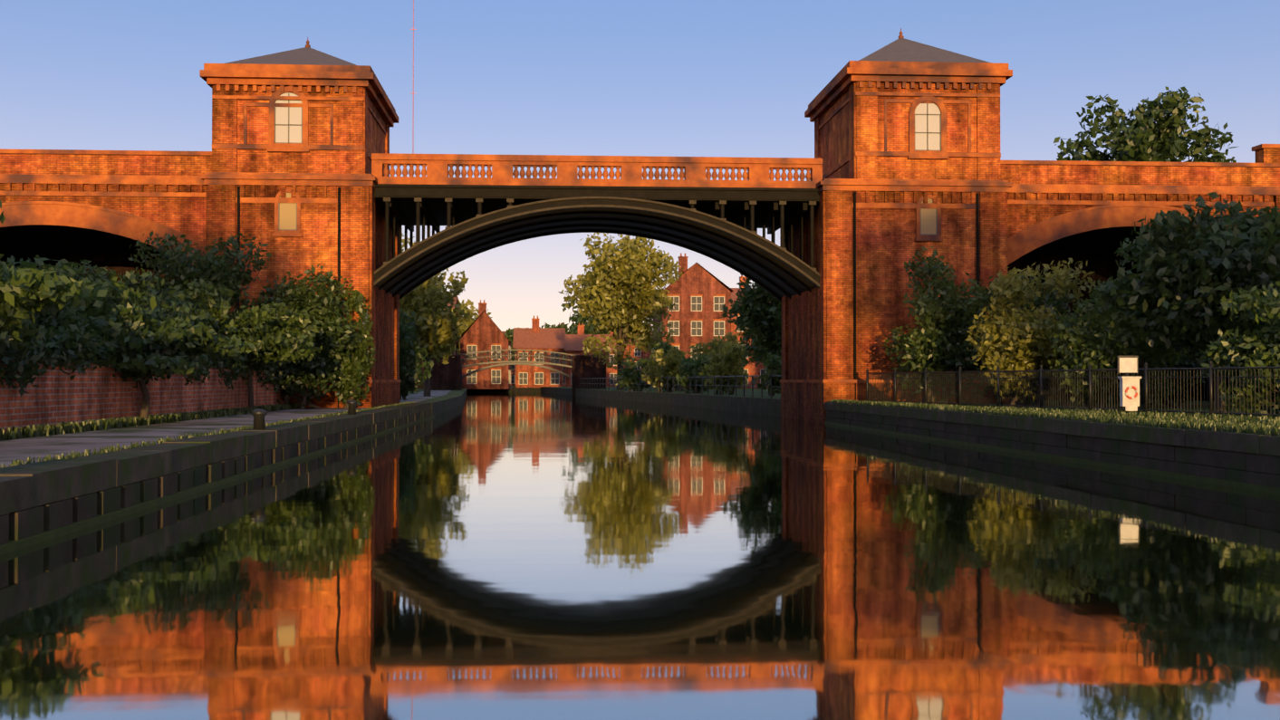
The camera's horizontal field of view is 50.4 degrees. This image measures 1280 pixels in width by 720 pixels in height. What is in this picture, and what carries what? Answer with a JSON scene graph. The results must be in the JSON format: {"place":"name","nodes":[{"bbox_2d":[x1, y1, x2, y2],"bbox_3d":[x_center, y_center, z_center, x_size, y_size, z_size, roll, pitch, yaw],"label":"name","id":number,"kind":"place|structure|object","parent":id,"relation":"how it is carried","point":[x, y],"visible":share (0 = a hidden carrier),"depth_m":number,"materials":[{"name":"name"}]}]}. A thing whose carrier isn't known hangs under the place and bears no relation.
{"place":"outdoors","nodes":[
{"label":"outdoors","id":0,"kind":"place"},
{"bbox_2d":[410,0,416,153],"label":"flagpole","id":1,"kind":"object","parent":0,"point":[413,29],"visible":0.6,"depth_m":63.57,"materials":[{"name":"metal"}]},
{"bbox_2d":[0,392,1279,719],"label":"canal water","id":2,"kind":"structure","parent":0,"point":[507,555],"depth_m":10.42,"materials":[{"name":"blue liquid"}]},
{"bbox_2d":[0,386,1279,555],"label":"canal walls","id":3,"kind":"structure","parent":0,"point":[42,501],"depth_m":22.07,"materials":[{"name":"grey concrete"}]},
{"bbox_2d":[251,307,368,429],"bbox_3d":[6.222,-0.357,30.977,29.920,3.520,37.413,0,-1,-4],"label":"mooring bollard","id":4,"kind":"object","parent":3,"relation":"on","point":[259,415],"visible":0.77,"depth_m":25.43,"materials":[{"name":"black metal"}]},
{"bbox_2d":[0,0,1279,331],"label":"sky","id":5,"kind":"structure","parent":0,"point":[649,78],"materials":[{"name":"blue"}]},
{"bbox_2d":[1,385,1279,441],"bbox_3d":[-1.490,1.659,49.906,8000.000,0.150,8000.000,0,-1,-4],"label":"ground","id":6,"kind":"structure","parent":0,"point":[450,394],"depth_m":58.63,"materials":[{"name":"green plant"}]},
{"bbox_2d":[0,261,107,353],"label":"tree","id":7,"kind":"object","parent":6,"relation":"on","point":[24,291],"visible":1,"depth_m":19.62,"materials":[{"name":"green plant"}]},
{"bbox_2d":[0,148,211,292],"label":"viaduct","id":8,"kind":"object","parent":6,"relation":"on","point":[103,208],"visible":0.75,"depth_m":48.89,"materials":[{"name":"red brick"}]},
{"bbox_2d":[54,302,255,421],"bbox_3d":[-11.114,0.186,29.978,3.779,2.904,4.919,0,-1,14],"label":"tree","id":9,"kind":"object","parent":6,"relation":"on","point":[180,342],"visible":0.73,"depth_m":29.67,"materials":[{"name":"green plant"}]},
{"bbox_2d":[0,356,450,468],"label":"towpath and wall","id":10,"kind":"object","parent":6,"relation":"on","point":[59,396],"visible":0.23,"depth_m":27.69,"materials":[{"name":"concrete"}]},
{"bbox_2d":[0,199,5,258],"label":"bank shrub","id":11,"kind":"object","parent":10,"relation":"on","point":[2,218],"visible":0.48,"depth_m":23.71,"materials":[{"name":"green plant"}]},
{"bbox_2d":[0,254,110,365],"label":"bank shrub","id":12,"kind":"object","parent":10,"relation":"on","point":[65,318],"visible":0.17,"depth_m":26.66,"materials":[{"name":"green plant"}]},
{"bbox_2d":[17,266,156,349],"bbox_3d":[-13.421,-0.831,31.205,4.182,2.565,4.729,1,-1,-30],"label":"bank shrub","id":13,"kind":"object","parent":10,"relation":"on","point":[124,297],"visible":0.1,"depth_m":31.13,"materials":[{"name":"green plant"}]},
{"bbox_2d":[53,259,207,333],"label":"bank shrub","id":14,"kind":"object","parent":10,"relation":"on","point":[158,312],"visible":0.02,"depth_m":34.30,"materials":[{"name":"green plant"}]},
{"bbox_2d":[0,317,295,396],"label":"shrubs","id":15,"kind":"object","parent":10,"relation":"on","point":[56,341],"depth_m":26.70,"materials":[{"name":"green plant"}]},
{"bbox_2d":[0,403,300,441],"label":"grass","id":16,"kind":"structure","parent":10,"relation":"on","point":[47,429],"depth_m":28.57,"materials":[{"name":"green plant"}]},
{"bbox_2d":[141,278,232,334],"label":"bank shrub","id":17,"kind":"object","parent":10,"relation":"on","point":[182,302],"visible":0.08,"depth_m":39.71,"materials":[{"name":"green plant"}]},
{"bbox_2d":[120,230,272,365],"bbox_3d":[-14.227,-1.699,43.688,4.844,4.744,5.502,0,-1,-4],"label":"bank shrub","id":18,"kind":"object","parent":10,"relation":"on","point":[214,270],"visible":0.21,"depth_m":42.62,"materials":[{"name":"green plant"}]},
{"bbox_2d":[0,401,413,467],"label":"grass coping","id":19,"kind":"object","parent":10,"relation":"on","point":[112,448],"depth_m":20.46,"materials":[{"name":"green plant"}]},
{"bbox_2d":[325,278,376,408],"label":"pier shrub","id":20,"kind":"object","parent":10,"relation":"on","point":[353,369],"visible":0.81,"depth_m":47.51,"materials":[{"name":"green plant"}]},
{"bbox_2d":[192,301,322,411],"bbox_3d":[-11.856,0.030,41.620,4.232,3.563,4.919,0,-1,-4],"label":"tree","id":21,"kind":"object","parent":6,"relation":"on","point":[270,334],"visible":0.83,"depth_m":40.87,"materials":[{"name":"green plant"}]},
{"bbox_2d":[230,263,362,409],"bbox_3d":[-11.696,-0.752,46.687,4.308,5.220,3.259,0,-1,-4],"label":"pier shrub","id":22,"kind":"object","parent":6,"relation":"on","point":[315,306],"visible":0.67,"depth_m":46.27,"materials":[{"name":"green plant"}]},
{"bbox_2d":[199,37,400,407],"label":"tower","id":23,"kind":"structure","parent":6,"relation":"on","point":[300,136],"depth_m":48.72,"materials":[{"name":"red brick"}]},
{"bbox_2d":[399,308,434,399],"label":"tree","id":24,"kind":"object","parent":6,"relation":"on","point":[406,351],"visible":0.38,"depth_m":68.68,"materials":[{"name":"green plant"}]},
{"bbox_2d":[399,233,443,346],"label":"tree","id":25,"kind":"object","parent":6,"relation":"on","point":[403,244],"depth_m":100.47,"materials":[{"name":"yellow plant"}]},
{"bbox_2d":[399,269,470,396],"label":"yellow tree","id":26,"kind":"object","parent":6,"relation":"on","point":[427,303],"visible":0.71,"depth_m":82.64,"materials":[{"name":"green plant"}]},
{"bbox_2d":[408,296,461,388],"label":"tree","id":27,"kind":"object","parent":6,"relation":"on","point":[457,343],"depth_m":173.79,"materials":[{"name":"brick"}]},
{"bbox_2d":[404,305,466,375],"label":"tree","id":28,"kind":"object","parent":6,"relation":"on","point":[458,332],"visible":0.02,"depth_m":144.07,"materials":[{"name":"green plant"}]},
{"bbox_2d":[458,298,491,354],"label":"horizon tree","id":29,"kind":"object","parent":6,"relation":"on","point":[467,310],"visible":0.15,"depth_m":242.12,"materials":[{"name":"green plant"}]},
{"bbox_2d":[459,299,510,389],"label":"house","id":30,"kind":"structure","parent":6,"relation":"on","point":[482,332],"depth_m":177.00,"materials":[{"name":"brick"}]},
{"bbox_2d":[428,349,606,395],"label":"iron footbridge","id":31,"kind":"object","parent":6,"relation":"on","point":[447,377],"visible":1,"depth_m":140.39,"materials":[{"name":"black metal"}]},
{"bbox_2d":[502,322,565,368],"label":"horizon tree","id":32,"kind":"object","parent":6,"relation":"on","point":[508,332],"visible":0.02,"depth_m":240.90,"materials":[{"name":"green plant"}]},
{"bbox_2d":[512,316,565,387],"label":"house","id":33,"kind":"structure","parent":6,"relation":"on","point":[535,337],"depth_m":189.51,"materials":[{"name":"brick"}]},
{"bbox_2d":[459,322,652,385],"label":"terrace","id":34,"kind":"structure","parent":6,"relation":"on","point":[638,353],"depth_m":265.43,"materials":[{"name":"brick"}]},
{"bbox_2d":[555,299,618,334],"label":"horizon tree","id":35,"kind":"object","parent":6,"relation":"on","point":[577,319],"visible":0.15,"depth_m":243.84,"materials":[{"name":"green plant"}]},
{"bbox_2d":[562,322,625,386],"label":"house","id":36,"kind":"structure","parent":6,"relation":"on","point":[574,345],"depth_m":200.10,"materials":[{"name":"brick"}]},
{"bbox_2d":[558,232,683,389],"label":"tree","id":37,"kind":"object","parent":6,"relation":"on","point":[627,278],"visible":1,"depth_m":122.58,"materials":[{"name":"green plant"}]},
{"bbox_2d":[615,354,654,392],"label":"bank shrub","id":38,"kind":"object","parent":6,"relation":"on","point":[630,376],"visible":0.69,"depth_m":105.62,"materials":[{"name":"green plant"}]},
{"bbox_2d":[641,346,686,392],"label":"bank shrub","id":39,"kind":"object","parent":6,"relation":"on","point":[659,370],"visible":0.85,"depth_m":96.66,"materials":[{"name":"green plant"}]},
{"bbox_2d":[647,341,695,391],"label":"bank shrub","id":40,"kind":"object","parent":6,"relation":"on","point":[665,348],"visible":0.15,"depth_m":112.34,"materials":[{"name":"green plant"}]},
{"bbox_2d":[570,375,781,398],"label":"bank railing","id":41,"kind":"object","parent":6,"relation":"on","point":[689,385],"visible":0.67,"depth_m":84.08,"materials":[{"name":"black metal"}]},
{"bbox_2d":[653,252,733,388],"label":"back building","id":42,"kind":"structure","parent":6,"relation":"on","point":[699,294],"depth_m":150.77,"materials":[{"name":"brick"}]},
{"bbox_2d":[675,354,712,394],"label":"bank shrub","id":43,"kind":"object","parent":6,"relation":"on","point":[688,370],"visible":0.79,"depth_m":87.71,"materials":[{"name":"green plant"}]},
{"bbox_2d":[686,330,744,391],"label":"bank shrub","id":44,"kind":"object","parent":6,"relation":"on","point":[717,344],"visible":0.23,"depth_m":104.13,"materials":[{"name":"green plant"}]},
{"bbox_2d":[699,341,748,394],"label":"bank shrub","id":45,"kind":"object","parent":6,"relation":"on","point":[730,357],"visible":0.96,"depth_m":79.90,"materials":[{"name":"green plant"}]},
{"bbox_2d":[730,275,770,388],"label":"back building","id":46,"kind":"structure","parent":6,"relation":"on","point":[754,370],"depth_m":153.09,"materials":[{"name":"brick"}]},
{"bbox_2d":[720,273,781,399],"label":"tree","id":47,"kind":"object","parent":6,"relation":"on","point":[755,308],"visible":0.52,"depth_m":73.86,"materials":[{"name":"green plant"}]},
{"bbox_2d":[740,311,781,362],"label":"tree","id":48,"kind":"object","parent":6,"relation":"on","point":[747,337],"depth_m":94.98,"materials":[{"name":"green plant"}]},
{"bbox_2d":[750,351,781,398],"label":"bank shrub","id":49,"kind":"object","parent":6,"relation":"on","point":[774,367],"visible":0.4,"depth_m":64.44,"materials":[{"name":"green plant"}]},
{"bbox_2d":[779,28,1012,423],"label":"tower","id":50,"kind":"structure","parent":6,"relation":"on","point":[907,140],"depth_m":50.23,"materials":[{"name":"red brick"}]},
{"bbox_2d":[371,153,822,302],"bbox_3d":[-1.788,-5.005,54.499,17.035,4.881,9.200,0,-1,-4],"label":"arch bridge span","id":51,"kind":"object","parent":50,"relation":"attached to","point":[720,220],"visible":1,"depth_m":50.40,"materials":[{"name":"paint"}]},
{"bbox_2d":[882,246,1002,404],"bbox_3d":[10.708,-1.122,47.177,4.495,5.627,3.420,0,-1,-4],"label":"bank shrub","id":52,"kind":"object","parent":6,"relation":"on","point":[939,336],"visible":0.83,"depth_m":46.75,"materials":[{"name":"green plant"}]},
{"bbox_2d":[946,269,1082,405],"bbox_3d":[12.780,-0.641,45.717,4.536,4.652,3.972,-1,-1,40],"label":"bank shrub","id":53,"kind":"object","parent":6,"relation":"on","point":[1059,304],"visible":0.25,"depth_m":45.58,"materials":[{"name":"green plant"}]},
{"bbox_2d":[964,258,1107,406],"bbox_3d":[12.151,-0.777,42.404,4.224,4.789,4.188,0,-1,-4],"label":"bank shrub","id":54,"kind":"object","parent":6,"relation":"on","point":[1025,338],"visible":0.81,"depth_m":41.72,"materials":[{"name":"green plant"}]},
{"bbox_2d":[827,399,1279,436],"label":"grass strip","id":55,"kind":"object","parent":6,"relation":"on","point":[1247,424],"depth_m":27.54,"materials":[{"name":"green plant"}]},
{"bbox_2d":[866,361,1279,415],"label":"iron railing fence","id":56,"kind":"object","parent":6,"relation":"on","point":[1090,370],"visible":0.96,"depth_m":35.11,"materials":[{"name":"black metal"}]},
{"bbox_2d":[1072,280,1143,404],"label":"bank shrub","id":57,"kind":"object","parent":6,"relation":"on","point":[1091,297],"visible":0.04,"depth_m":47.83,"materials":[{"name":"green plant"}]},
{"bbox_2d":[1047,271,1189,409],"bbox_3d":[13.871,-0.467,38.612,3.930,4.063,3.809,0,-1,-4],"label":"bank shrub","id":58,"kind":"object","parent":6,"relation":"on","point":[1113,343],"visible":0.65,"depth_m":38.31,"materials":[{"name":"green plant"}]},
{"bbox_2d":[1116,356,1141,413],"bbox_3d":[11.269,0.624,31.319,0.480,1.450,0.278,0,-1,-4],"label":"lifebuoy sign post","id":59,"kind":"object","parent":6,"relation":"on","point":[1129,393],"visible":0.98,"depth_m":31.23,"materials":[{"name":"white metal"}]},
{"bbox_2d":[1000,160,1279,402],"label":"viaduct","id":60,"kind":"object","parent":6,"relation":"on","point":[1090,213],"visible":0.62,"depth_m":51.35,"materials":[{"name":"red brick"}]},
{"bbox_2d":[1251,144,1279,163],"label":"parapet piers","id":61,"kind":"structure","parent":60,"relation":"on","point":[1267,153],"depth_m":51.63,"materials":[{"name":"orange brick"}]},
{"bbox_2d":[1053,86,1236,162],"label":"tree","id":62,"kind":"object","parent":6,"relation":"on","point":[1143,136],"visible":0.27,"depth_m":65.28,"materials":[{"name":"green plant"}]},
{"bbox_2d":[1081,289,1215,408],"bbox_3d":[15.752,-0.456,41.586,4.489,4.163,4.548,0,-1,-4],"label":"bank shrub","id":63,"kind":"object","parent":6,"relation":"on","point":[1190,360],"visible":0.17,"depth_m":40.81,"materials":[{"name":"green plant"}]},
{"bbox_2d":[1088,192,1279,412],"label":"tree","id":64,"kind":"object","parent":6,"relation":"on","point":[1207,265],"visible":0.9,"depth_m":34.62,"materials":[{"name":"green plant"}]},
{"bbox_2d":[1196,324,1270,406],"bbox_3d":[19.938,-0.358,43.293,7.353,4.090,7.014,-1,-1,35],"label":"bank tree","id":65,"kind":"object","parent":6,"relation":"on","point":[1247,374],"depth_m":43.24,"materials":[{"name":"green plant"}]},
{"bbox_2d":[1199,281,1279,416],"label":"bank shrub","id":66,"kind":"object","parent":6,"relation":"on","point":[1261,348],"visible":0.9,"depth_m":30.94,"materials":[{"name":"green plant"}]}
]}

